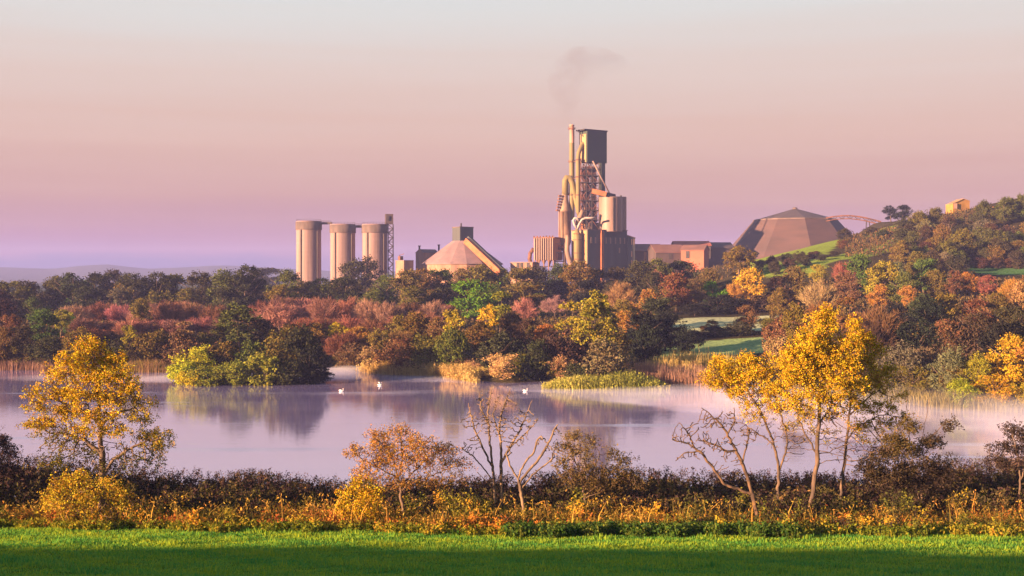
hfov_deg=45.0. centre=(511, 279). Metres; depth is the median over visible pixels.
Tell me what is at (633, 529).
nettles
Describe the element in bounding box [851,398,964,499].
thorn thicket
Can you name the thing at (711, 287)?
broadleaf tree
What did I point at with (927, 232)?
bush
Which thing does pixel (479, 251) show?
inclined conveyor
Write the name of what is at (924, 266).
broadleaf tree
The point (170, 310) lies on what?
bare birch
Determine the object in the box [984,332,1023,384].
broadleaf tree
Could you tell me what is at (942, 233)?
bush
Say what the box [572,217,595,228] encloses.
looping pipe
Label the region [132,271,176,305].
broadleaf tree
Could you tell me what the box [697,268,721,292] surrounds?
bush
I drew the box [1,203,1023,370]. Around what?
undergrowth
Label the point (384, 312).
bare birch
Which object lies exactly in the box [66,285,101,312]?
broadleaf tree
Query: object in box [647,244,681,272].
brown shed
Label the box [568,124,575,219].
chimney
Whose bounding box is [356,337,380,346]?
bare birch
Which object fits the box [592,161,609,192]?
inclined pipe
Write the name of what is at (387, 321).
bare birch
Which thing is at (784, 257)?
bush
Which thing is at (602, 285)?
broadleaf tree
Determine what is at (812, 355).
tall yellow tree
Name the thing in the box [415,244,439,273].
gabled shed
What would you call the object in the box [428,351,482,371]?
reeds
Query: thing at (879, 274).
broadleaf tree
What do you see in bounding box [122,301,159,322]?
bare birch
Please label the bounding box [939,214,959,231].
broadleaf tree
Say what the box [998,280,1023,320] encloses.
broadleaf tree
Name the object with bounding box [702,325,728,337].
bush
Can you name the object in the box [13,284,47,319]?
broadleaf tree
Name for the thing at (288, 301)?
bare birch
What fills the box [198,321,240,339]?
bare birch
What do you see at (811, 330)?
bush
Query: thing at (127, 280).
broadleaf tree
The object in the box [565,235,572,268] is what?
bent duct
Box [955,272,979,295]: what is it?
broadleaf tree
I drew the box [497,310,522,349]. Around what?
broadleaf tree
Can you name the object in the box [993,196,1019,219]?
bush
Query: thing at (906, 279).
broadleaf tree
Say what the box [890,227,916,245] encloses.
broadleaf tree
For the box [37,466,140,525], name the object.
golden bush
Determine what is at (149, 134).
sky
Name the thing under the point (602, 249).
mill building
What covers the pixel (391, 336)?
bare birch
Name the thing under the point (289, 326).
broadleaf tree
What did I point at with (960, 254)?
bush
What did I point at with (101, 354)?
bush
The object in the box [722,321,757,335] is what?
bush
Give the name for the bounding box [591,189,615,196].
covered bridge
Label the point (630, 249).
annex building
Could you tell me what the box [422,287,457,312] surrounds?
broadleaf tree
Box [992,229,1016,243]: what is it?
bush
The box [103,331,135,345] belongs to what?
bare birch
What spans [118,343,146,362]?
bush
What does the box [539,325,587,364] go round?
bush
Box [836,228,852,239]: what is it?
bush
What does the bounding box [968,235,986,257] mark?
broadleaf tree
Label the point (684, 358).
tall grass
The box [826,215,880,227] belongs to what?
arched conveyor
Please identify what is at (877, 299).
broadleaf tree
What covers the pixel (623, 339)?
bush
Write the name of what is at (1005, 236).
bush
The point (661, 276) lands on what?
birch tree
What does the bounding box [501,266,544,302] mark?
broadleaf tree
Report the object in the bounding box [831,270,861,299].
broadleaf tree
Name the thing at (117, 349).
bush
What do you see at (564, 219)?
cooling tower
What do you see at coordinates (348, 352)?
bush
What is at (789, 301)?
bush
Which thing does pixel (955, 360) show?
willow shrub
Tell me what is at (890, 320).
bare birch
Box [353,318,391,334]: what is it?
bare birch
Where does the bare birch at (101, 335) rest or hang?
on the ground at (734, 344)
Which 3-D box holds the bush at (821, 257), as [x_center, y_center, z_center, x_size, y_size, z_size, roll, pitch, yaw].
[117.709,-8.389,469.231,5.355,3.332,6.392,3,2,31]
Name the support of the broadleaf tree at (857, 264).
on the ground at (734, 344)
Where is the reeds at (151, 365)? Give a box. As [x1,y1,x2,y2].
[100,353,174,372]
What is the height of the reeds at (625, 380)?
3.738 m
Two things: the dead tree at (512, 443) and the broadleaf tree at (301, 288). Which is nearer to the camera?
the dead tree at (512, 443)
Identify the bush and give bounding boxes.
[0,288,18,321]
[4,342,37,365]
[24,335,64,366]
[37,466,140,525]
[58,324,96,362]
[60,340,90,365]
[84,343,118,367]
[103,337,136,361]
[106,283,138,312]
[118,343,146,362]
[130,327,171,360]
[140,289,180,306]
[160,327,206,365]
[164,343,219,376]
[165,361,199,384]
[171,370,203,385]
[185,364,232,386]
[194,332,222,363]
[195,341,244,379]
[217,360,253,385]
[232,337,273,375]
[243,352,286,385]
[254,326,299,374]
[260,358,308,385]
[276,322,324,378]
[295,345,330,384]
[314,365,335,381]
[317,343,339,361]
[330,472,387,521]
[333,340,366,367]
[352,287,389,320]
[354,342,384,371]
[370,335,419,369]
[406,332,448,368]
[432,325,473,369]
[472,331,522,371]
[502,361,538,380]
[509,338,552,378]
[534,355,565,378]
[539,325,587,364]
[547,354,578,379]
[551,279,571,301]
[556,362,591,380]
[567,331,592,363]
[579,336,641,376]
[587,327,633,367]
[600,280,624,300]
[628,323,665,362]
[669,323,705,353]
[674,303,708,315]
[690,330,703,338]
[694,293,745,315]
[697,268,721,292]
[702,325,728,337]
[722,294,774,312]
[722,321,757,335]
[753,259,765,272]
[754,318,773,330]
[759,315,800,356]
[762,334,793,367]
[764,295,796,311]
[765,255,778,269]
[767,260,781,274]
[778,253,793,265]
[782,258,797,268]
[790,322,830,344]
[792,250,804,259]
[797,255,811,265]
[807,251,820,258]
[815,254,828,260]
[825,324,866,360]
[826,345,866,378]
[829,251,841,256]
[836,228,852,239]
[836,239,846,248]
[856,345,902,385]
[863,227,879,233]
[874,229,890,237]
[887,317,943,365]
[892,217,916,231]
[897,251,913,264]
[905,210,928,225]
[910,245,929,254]
[913,236,925,248]
[914,219,939,237]
[918,225,936,240]
[924,207,944,225]
[924,235,944,251]
[924,249,942,270]
[931,259,943,272]
[932,223,953,241]
[932,320,985,368]
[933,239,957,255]
[938,251,953,265]
[940,260,951,274]
[944,255,972,276]
[946,217,968,229]
[946,248,969,264]
[948,222,964,233]
[952,239,974,259]
[965,213,988,232]
[970,219,991,234]
[970,226,999,242]
[971,257,989,268]
[973,199,993,218]
[973,318,1023,368]
[974,248,990,262]
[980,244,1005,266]
[987,230,1012,243]
[988,256,1003,268]
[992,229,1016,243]
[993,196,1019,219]
[999,224,1014,235]
[1003,258,1017,267]
[1008,248,1023,268]
[1014,192,1023,215]
[1014,231,1023,247]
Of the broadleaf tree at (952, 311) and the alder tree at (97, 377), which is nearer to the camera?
the alder tree at (97, 377)
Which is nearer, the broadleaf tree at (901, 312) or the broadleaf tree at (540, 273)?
the broadleaf tree at (901, 312)
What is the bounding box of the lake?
[0,366,1023,490]
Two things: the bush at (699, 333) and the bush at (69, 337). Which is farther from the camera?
the bush at (699, 333)
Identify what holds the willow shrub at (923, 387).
on the ground at (734, 344)
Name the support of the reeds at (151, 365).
on the ground at (734, 344)
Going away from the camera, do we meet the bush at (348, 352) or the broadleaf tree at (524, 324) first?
the bush at (348, 352)
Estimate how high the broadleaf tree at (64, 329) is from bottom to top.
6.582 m
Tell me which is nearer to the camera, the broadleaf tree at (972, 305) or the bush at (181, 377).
the bush at (181, 377)
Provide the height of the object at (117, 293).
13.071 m
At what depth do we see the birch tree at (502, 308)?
287.21 m
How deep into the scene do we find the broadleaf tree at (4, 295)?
380.33 m
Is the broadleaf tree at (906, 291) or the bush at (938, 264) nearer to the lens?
the broadleaf tree at (906, 291)
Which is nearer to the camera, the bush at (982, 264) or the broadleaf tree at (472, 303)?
the broadleaf tree at (472, 303)
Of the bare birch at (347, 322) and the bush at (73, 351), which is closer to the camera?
the bush at (73, 351)
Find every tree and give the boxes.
[0,280,23,301]
[0,299,22,326]
[0,314,28,339]
[0,326,13,362]
[4,325,40,354]
[11,279,56,312]
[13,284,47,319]
[15,333,177,515]
[23,297,54,322]
[26,309,62,340]
[39,275,65,309]
[51,272,96,310]
[54,308,75,337]
[59,315,79,333]
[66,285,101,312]
[72,271,115,304]
[103,268,126,297]
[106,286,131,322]
[115,272,150,302]
[118,325,137,352]
[127,297,155,324]
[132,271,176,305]
[156,273,186,303]
[175,288,203,307]
[175,320,197,336]
[179,269,219,306]
[203,267,240,305]
[204,286,247,311]
[209,320,244,348]
[213,301,265,358]
[219,263,268,307]
[242,287,268,306]
[245,318,278,346]
[246,267,285,287]
[261,268,305,303]
[263,284,291,306]
[278,322,304,349]
[291,294,315,317]
[292,281,320,301]
[304,321,330,343]
[305,277,335,303]
[320,275,363,305]
[324,322,349,342]
[337,254,385,290]
[346,325,371,353]
[349,283,365,303]
[365,332,391,354]
[366,273,400,304]
[368,313,410,349]
[385,268,427,308]
[395,285,425,306]
[400,311,433,351]
[411,268,443,297]
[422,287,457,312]
[422,315,454,350]
[426,268,467,296]
[438,308,465,340]
[441,291,477,318]
[444,278,500,319]
[446,265,476,292]
[460,264,497,301]
[460,386,537,511]
[463,320,493,357]
[475,303,498,335]
[483,283,503,305]
[487,290,511,332]
[489,268,511,301]
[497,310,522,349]
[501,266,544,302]
[505,424,558,509]
[510,284,547,306]
[511,318,539,348]
[525,325,536,344]
[526,264,558,299]
[533,293,546,315]
[533,322,553,340]
[543,262,575,299]
[554,300,586,349]
[558,260,602,301]
[566,279,603,309]
[570,288,617,362]
[592,268,615,295]
[595,307,620,334]
[604,266,634,295]
[613,298,635,331]
[613,309,638,333]
[620,259,656,300]
[624,306,668,354]
[629,287,659,314]
[635,296,687,329]
[640,271,667,303]
[644,257,675,286]
[653,309,680,350]
[654,269,663,293]
[658,272,695,312]
[660,284,693,310]
[665,259,700,279]
[672,408,758,516]
[687,278,707,303]
[695,350,806,500]
[702,281,729,307]
[704,319,719,326]
[721,278,737,297]
[722,245,757,275]
[732,266,767,300]
[732,304,760,327]
[764,275,789,295]
[765,286,790,316]
[767,301,870,521]
[779,301,811,345]
[780,265,811,305]
[807,264,828,281]
[826,312,919,501]
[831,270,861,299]
[832,296,862,336]
[841,254,874,290]
[860,259,899,296]
[865,284,888,306]
[881,205,899,221]
[884,303,918,334]
[886,270,918,306]
[888,239,909,264]
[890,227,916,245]
[890,261,907,280]
[894,205,912,219]
[894,230,919,249]
[896,285,916,305]
[901,223,916,238]
[903,257,945,293]
[904,250,929,273]
[906,291,936,327]
[909,297,949,338]
[911,262,921,275]
[918,241,935,251]
[918,269,949,299]
[925,293,968,320]
[931,315,968,348]
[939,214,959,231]
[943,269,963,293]
[947,228,975,259]
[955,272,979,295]
[957,298,993,322]
[959,311,997,357]
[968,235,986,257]
[975,274,998,295]
[983,223,1003,240]
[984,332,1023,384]
[985,292,1012,320]
[986,237,1004,253]
[989,197,1020,224]
[991,240,1014,259]
[993,304,1023,341]
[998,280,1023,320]
[1009,240,1023,252]
[1009,343,1023,382]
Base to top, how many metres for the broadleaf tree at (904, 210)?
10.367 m
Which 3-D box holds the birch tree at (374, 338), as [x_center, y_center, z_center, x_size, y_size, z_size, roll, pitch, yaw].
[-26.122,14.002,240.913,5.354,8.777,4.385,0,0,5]
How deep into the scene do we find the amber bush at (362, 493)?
72.24 m
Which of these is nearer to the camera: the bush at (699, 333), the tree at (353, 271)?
the bush at (699, 333)
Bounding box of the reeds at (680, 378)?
[619,358,728,389]
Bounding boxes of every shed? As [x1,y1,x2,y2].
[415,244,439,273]
[635,244,650,275]
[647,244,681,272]
[671,241,711,267]
[680,245,709,271]
[710,242,733,267]
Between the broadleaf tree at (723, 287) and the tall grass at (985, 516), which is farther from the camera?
the broadleaf tree at (723, 287)
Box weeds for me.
[0,514,1023,537]
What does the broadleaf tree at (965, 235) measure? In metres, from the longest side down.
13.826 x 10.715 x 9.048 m
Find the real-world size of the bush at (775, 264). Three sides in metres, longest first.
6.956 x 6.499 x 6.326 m
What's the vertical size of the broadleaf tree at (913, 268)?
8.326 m
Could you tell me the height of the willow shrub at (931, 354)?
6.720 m
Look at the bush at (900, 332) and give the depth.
207.10 m
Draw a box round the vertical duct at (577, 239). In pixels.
[573,229,581,281]
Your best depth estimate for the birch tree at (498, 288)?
385.56 m
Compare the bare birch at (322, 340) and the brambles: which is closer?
the brambles
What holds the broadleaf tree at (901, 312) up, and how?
on the ground at (734, 344)
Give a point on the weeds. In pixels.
(312, 527)
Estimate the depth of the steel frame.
691.08 m
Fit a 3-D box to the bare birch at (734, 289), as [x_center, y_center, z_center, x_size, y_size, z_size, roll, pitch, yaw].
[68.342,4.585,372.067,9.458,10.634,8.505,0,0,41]
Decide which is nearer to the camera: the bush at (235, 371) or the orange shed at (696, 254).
the bush at (235, 371)
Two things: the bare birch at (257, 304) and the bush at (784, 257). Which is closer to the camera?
the bare birch at (257, 304)
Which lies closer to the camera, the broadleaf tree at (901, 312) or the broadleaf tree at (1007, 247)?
the broadleaf tree at (901, 312)
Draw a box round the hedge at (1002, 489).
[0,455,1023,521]
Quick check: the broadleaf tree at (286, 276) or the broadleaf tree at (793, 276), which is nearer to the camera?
the broadleaf tree at (793, 276)
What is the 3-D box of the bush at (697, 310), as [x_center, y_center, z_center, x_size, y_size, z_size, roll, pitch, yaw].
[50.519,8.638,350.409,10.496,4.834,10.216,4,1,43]
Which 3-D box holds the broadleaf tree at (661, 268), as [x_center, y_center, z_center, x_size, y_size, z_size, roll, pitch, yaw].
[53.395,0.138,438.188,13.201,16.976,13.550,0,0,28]
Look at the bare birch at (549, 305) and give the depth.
367.25 m
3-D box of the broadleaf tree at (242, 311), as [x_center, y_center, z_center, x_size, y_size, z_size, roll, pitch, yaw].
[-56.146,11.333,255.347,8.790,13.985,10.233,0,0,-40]
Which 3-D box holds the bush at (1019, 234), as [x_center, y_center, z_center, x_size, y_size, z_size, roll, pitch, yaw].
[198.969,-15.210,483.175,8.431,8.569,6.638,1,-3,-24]
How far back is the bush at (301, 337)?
217.44 m
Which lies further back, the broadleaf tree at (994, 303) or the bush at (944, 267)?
the bush at (944, 267)
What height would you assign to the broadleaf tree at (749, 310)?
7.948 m
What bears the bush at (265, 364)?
on the ground at (734, 344)
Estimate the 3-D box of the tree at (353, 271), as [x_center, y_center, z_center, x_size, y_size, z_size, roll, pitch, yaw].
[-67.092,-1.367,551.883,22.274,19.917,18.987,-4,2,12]
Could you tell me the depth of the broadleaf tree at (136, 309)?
312.34 m
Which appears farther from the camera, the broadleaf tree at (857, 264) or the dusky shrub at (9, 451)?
the broadleaf tree at (857, 264)
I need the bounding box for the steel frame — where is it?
[554,242,564,279]
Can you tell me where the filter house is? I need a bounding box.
[528,236,561,268]
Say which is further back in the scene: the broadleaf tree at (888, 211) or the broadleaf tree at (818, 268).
the broadleaf tree at (888, 211)
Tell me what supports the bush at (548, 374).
on the ground at (734, 344)
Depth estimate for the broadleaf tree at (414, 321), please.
250.92 m
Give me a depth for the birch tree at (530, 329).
251.07 m
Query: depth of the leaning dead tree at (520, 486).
75.45 m
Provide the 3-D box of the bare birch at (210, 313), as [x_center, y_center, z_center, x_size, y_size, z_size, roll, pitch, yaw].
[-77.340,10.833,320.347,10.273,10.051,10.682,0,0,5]
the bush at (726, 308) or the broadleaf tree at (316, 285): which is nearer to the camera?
the bush at (726, 308)
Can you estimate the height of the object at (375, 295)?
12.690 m
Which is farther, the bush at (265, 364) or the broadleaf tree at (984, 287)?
the broadleaf tree at (984, 287)
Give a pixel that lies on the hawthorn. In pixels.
(389, 452)
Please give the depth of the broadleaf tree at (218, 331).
256.06 m
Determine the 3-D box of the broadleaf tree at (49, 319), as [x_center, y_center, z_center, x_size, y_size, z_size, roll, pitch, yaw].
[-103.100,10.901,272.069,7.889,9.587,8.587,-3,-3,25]
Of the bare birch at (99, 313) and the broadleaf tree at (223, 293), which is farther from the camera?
the broadleaf tree at (223, 293)
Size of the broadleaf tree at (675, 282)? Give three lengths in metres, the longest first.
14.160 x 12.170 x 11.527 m
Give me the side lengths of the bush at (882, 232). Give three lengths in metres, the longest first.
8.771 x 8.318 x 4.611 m
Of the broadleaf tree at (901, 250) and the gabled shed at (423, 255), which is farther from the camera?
the gabled shed at (423, 255)
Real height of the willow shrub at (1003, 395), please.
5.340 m
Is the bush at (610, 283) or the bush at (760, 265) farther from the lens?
the bush at (760, 265)
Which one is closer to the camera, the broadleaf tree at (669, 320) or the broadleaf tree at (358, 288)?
the broadleaf tree at (669, 320)
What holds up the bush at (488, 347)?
on the ground at (734, 344)
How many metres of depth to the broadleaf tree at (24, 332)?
249.69 m
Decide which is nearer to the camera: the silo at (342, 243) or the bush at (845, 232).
the bush at (845, 232)
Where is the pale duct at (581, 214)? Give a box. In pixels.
[575,210,584,225]
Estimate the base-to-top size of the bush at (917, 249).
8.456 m
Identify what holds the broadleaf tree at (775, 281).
on the ground at (734, 344)
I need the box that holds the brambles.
[0,483,1023,536]
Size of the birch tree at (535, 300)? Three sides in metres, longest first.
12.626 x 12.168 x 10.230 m
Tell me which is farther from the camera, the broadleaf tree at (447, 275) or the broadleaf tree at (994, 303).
the broadleaf tree at (447, 275)
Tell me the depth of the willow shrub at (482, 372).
222.35 m
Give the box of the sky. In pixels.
[0,0,1023,271]
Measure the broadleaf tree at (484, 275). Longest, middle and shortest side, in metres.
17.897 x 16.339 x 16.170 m
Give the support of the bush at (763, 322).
on the ground at (734, 344)
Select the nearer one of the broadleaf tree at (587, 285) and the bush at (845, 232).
the broadleaf tree at (587, 285)
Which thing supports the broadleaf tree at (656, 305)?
on the ground at (734, 344)
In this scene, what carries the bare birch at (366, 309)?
on the ground at (734, 344)
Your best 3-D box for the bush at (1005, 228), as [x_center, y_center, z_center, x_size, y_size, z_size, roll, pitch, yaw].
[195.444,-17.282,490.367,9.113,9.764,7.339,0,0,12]
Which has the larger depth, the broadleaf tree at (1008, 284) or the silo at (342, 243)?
the silo at (342, 243)
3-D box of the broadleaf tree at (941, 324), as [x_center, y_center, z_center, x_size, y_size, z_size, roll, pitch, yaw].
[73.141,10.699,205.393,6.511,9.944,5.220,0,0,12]
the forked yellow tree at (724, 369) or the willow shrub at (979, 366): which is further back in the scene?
the willow shrub at (979, 366)
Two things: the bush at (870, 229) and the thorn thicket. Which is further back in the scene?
the bush at (870, 229)
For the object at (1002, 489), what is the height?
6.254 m
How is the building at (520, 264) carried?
on the ground at (734, 344)
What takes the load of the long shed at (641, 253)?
on the ground at (734, 344)
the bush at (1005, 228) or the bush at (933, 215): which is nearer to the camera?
the bush at (1005, 228)
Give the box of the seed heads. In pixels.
[0,450,1023,498]
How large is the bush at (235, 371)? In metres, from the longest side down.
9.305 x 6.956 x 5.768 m
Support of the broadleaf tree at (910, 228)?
on the ground at (734, 344)
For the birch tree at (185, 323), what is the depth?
251.53 m
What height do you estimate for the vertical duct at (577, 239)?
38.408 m
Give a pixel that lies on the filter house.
(544, 249)
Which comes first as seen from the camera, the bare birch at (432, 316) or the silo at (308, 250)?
the bare birch at (432, 316)
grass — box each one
[0,494,1023,532]
[0,523,1023,575]
[641,345,747,373]
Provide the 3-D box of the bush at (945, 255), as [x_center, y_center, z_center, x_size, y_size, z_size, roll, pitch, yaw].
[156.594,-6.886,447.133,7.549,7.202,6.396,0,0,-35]
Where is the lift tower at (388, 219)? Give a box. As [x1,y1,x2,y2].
[385,214,393,285]
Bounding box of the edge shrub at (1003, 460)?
[981,417,1023,504]
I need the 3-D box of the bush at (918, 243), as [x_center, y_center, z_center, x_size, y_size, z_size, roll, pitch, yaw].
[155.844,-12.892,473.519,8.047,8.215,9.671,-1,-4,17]
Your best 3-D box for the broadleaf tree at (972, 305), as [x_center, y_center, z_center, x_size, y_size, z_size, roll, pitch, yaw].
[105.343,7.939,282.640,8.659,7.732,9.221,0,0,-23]
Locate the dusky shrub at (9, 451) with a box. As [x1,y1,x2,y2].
[0,423,29,500]
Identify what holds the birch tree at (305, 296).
on the ground at (734, 344)
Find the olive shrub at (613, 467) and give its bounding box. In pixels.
[547,429,648,510]
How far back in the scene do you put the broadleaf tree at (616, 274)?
456.09 m
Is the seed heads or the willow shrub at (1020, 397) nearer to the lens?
the seed heads
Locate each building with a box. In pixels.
[395,254,413,283]
[510,262,537,282]
[571,223,627,281]
[627,235,634,276]
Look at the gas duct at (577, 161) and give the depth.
696.04 m
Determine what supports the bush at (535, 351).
on the ground at (734, 344)
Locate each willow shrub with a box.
[470,366,490,377]
[479,353,517,379]
[508,352,532,378]
[866,373,904,397]
[875,339,926,392]
[889,365,937,398]
[906,345,945,380]
[922,342,970,394]
[937,362,971,392]
[946,376,982,407]
[956,350,994,393]
[967,374,1021,405]
[1004,382,1023,404]
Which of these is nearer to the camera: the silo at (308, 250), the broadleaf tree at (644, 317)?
the broadleaf tree at (644, 317)
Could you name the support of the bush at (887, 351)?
on the ground at (734, 344)
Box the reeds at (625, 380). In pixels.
[539,369,671,390]
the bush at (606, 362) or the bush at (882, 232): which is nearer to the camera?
the bush at (606, 362)
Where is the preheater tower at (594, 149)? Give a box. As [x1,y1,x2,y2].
[576,129,607,229]
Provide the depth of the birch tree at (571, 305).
249.61 m
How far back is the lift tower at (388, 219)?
696.89 m
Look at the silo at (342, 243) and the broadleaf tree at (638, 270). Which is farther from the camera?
the silo at (342, 243)
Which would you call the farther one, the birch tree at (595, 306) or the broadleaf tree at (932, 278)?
the broadleaf tree at (932, 278)
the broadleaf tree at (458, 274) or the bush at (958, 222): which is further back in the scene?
the bush at (958, 222)
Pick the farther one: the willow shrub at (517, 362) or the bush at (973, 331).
the willow shrub at (517, 362)
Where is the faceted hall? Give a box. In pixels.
[733,207,845,259]
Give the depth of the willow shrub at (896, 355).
182.76 m
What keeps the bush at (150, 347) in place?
on the ground at (734, 344)
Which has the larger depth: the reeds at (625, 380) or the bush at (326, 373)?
the bush at (326, 373)
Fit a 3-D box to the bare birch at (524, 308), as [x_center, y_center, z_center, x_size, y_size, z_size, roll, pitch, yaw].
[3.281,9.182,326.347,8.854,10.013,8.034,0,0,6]
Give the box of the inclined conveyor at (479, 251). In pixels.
[463,236,503,275]
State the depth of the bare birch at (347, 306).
330.41 m
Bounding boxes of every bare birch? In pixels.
[59,303,95,323]
[65,317,106,332]
[82,300,112,322]
[87,327,111,345]
[99,304,130,321]
[99,320,120,332]
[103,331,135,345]
[110,316,153,334]
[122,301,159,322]
[140,319,165,333]
[147,300,192,335]
[154,319,196,333]
[177,301,211,322]
[184,316,217,335]
[194,303,226,323]
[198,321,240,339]
[245,300,265,321]
[250,300,311,329]
[257,295,302,319]
[284,317,327,333]
[294,297,313,318]
[305,296,344,321]
[311,333,332,348]
[315,317,343,333]
[323,330,366,365]
[328,314,366,332]
[333,295,359,318]
[350,298,379,320]
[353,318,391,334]
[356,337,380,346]
[374,300,407,321]
[382,328,421,348]
[385,316,414,330]
[394,302,426,318]
[413,328,437,350]
[416,310,441,331]
[420,299,449,318]
[439,303,462,322]
[511,296,539,319]
[539,294,566,315]
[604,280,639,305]
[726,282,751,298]
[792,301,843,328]
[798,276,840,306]
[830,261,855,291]
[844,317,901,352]
[859,303,906,335]
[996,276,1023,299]
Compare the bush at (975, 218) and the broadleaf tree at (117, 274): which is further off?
the broadleaf tree at (117, 274)
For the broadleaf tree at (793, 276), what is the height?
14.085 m
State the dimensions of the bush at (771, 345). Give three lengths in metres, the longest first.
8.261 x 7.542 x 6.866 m
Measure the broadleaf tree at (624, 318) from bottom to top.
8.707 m
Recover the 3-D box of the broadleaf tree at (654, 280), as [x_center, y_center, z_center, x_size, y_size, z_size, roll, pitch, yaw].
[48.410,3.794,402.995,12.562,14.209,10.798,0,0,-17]
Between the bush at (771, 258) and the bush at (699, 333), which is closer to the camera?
the bush at (699, 333)
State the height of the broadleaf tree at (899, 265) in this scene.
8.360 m
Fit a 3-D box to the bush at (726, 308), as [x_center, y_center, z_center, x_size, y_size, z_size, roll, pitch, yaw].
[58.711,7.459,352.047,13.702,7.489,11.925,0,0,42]
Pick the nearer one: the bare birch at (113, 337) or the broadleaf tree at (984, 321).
the broadleaf tree at (984, 321)
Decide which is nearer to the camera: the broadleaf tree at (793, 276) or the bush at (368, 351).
the bush at (368, 351)
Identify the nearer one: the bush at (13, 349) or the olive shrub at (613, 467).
the olive shrub at (613, 467)
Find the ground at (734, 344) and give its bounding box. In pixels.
[0,198,1023,575]
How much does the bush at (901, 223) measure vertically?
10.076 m
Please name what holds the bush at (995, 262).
on the ground at (734, 344)
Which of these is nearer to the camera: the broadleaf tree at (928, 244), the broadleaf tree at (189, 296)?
the broadleaf tree at (189, 296)
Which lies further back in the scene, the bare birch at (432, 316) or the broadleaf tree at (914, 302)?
the bare birch at (432, 316)
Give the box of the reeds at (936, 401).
[747,380,1023,412]
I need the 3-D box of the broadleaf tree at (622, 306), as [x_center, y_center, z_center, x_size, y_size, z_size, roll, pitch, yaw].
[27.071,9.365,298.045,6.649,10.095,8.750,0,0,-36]
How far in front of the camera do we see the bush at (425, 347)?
233.91 m
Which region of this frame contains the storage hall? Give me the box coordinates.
[422,223,502,282]
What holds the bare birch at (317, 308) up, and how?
on the ground at (734, 344)
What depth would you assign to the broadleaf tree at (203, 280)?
422.02 m
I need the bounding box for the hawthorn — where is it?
[341,417,477,516]
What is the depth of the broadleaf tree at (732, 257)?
453.13 m
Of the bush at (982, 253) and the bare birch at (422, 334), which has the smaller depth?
the bare birch at (422, 334)
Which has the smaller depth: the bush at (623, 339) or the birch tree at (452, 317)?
the bush at (623, 339)
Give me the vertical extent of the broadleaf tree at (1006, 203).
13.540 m
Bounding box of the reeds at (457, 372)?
[355,350,482,382]
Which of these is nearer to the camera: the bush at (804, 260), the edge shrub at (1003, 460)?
the edge shrub at (1003, 460)
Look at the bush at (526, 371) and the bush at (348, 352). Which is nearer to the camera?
the bush at (526, 371)
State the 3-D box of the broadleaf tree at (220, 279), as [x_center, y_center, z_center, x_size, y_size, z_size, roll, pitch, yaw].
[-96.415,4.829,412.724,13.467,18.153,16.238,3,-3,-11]
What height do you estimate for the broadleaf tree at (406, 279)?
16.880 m
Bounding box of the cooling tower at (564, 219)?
[556,175,583,267]
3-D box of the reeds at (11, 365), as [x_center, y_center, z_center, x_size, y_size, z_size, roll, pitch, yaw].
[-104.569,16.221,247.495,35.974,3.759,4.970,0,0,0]
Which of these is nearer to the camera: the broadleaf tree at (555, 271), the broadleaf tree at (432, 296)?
the broadleaf tree at (432, 296)
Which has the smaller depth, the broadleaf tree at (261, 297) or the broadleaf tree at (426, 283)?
the broadleaf tree at (261, 297)
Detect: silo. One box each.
[295,219,321,285]
[330,222,355,286]
[362,222,386,285]
[599,196,621,231]
[620,195,625,229]
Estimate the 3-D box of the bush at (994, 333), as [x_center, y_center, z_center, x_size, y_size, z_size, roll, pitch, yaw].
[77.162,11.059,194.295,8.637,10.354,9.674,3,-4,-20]
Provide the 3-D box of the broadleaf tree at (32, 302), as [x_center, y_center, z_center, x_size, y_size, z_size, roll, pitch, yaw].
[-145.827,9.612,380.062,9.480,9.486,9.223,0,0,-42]
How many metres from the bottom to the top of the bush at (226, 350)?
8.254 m
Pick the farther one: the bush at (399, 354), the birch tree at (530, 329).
the birch tree at (530, 329)
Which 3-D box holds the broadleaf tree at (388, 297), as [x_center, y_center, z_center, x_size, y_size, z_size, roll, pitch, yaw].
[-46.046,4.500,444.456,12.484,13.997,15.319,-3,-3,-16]
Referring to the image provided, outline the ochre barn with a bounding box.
[946,198,969,213]
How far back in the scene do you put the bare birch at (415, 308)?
328.40 m
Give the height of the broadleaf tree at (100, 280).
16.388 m
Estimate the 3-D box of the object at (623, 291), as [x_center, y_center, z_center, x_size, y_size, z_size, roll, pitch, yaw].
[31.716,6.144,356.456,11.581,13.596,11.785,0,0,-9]
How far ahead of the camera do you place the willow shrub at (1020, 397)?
169.63 m
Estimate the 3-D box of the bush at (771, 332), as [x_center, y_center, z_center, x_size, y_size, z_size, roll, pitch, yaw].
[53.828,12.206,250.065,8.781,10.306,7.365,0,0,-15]
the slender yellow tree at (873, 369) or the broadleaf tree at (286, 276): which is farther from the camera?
the broadleaf tree at (286, 276)
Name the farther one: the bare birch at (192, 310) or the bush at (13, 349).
the bare birch at (192, 310)
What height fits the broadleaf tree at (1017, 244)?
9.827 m
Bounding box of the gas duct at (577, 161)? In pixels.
[574,142,583,214]
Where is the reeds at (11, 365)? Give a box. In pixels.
[0,355,68,370]
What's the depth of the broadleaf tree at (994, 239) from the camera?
465.72 m
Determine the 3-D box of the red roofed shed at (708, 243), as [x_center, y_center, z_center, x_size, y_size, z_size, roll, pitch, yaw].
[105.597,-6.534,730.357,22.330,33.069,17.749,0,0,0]
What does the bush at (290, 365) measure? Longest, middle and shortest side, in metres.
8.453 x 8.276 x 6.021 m
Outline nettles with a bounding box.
[497,518,802,538]
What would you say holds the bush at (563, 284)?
on the ground at (734, 344)

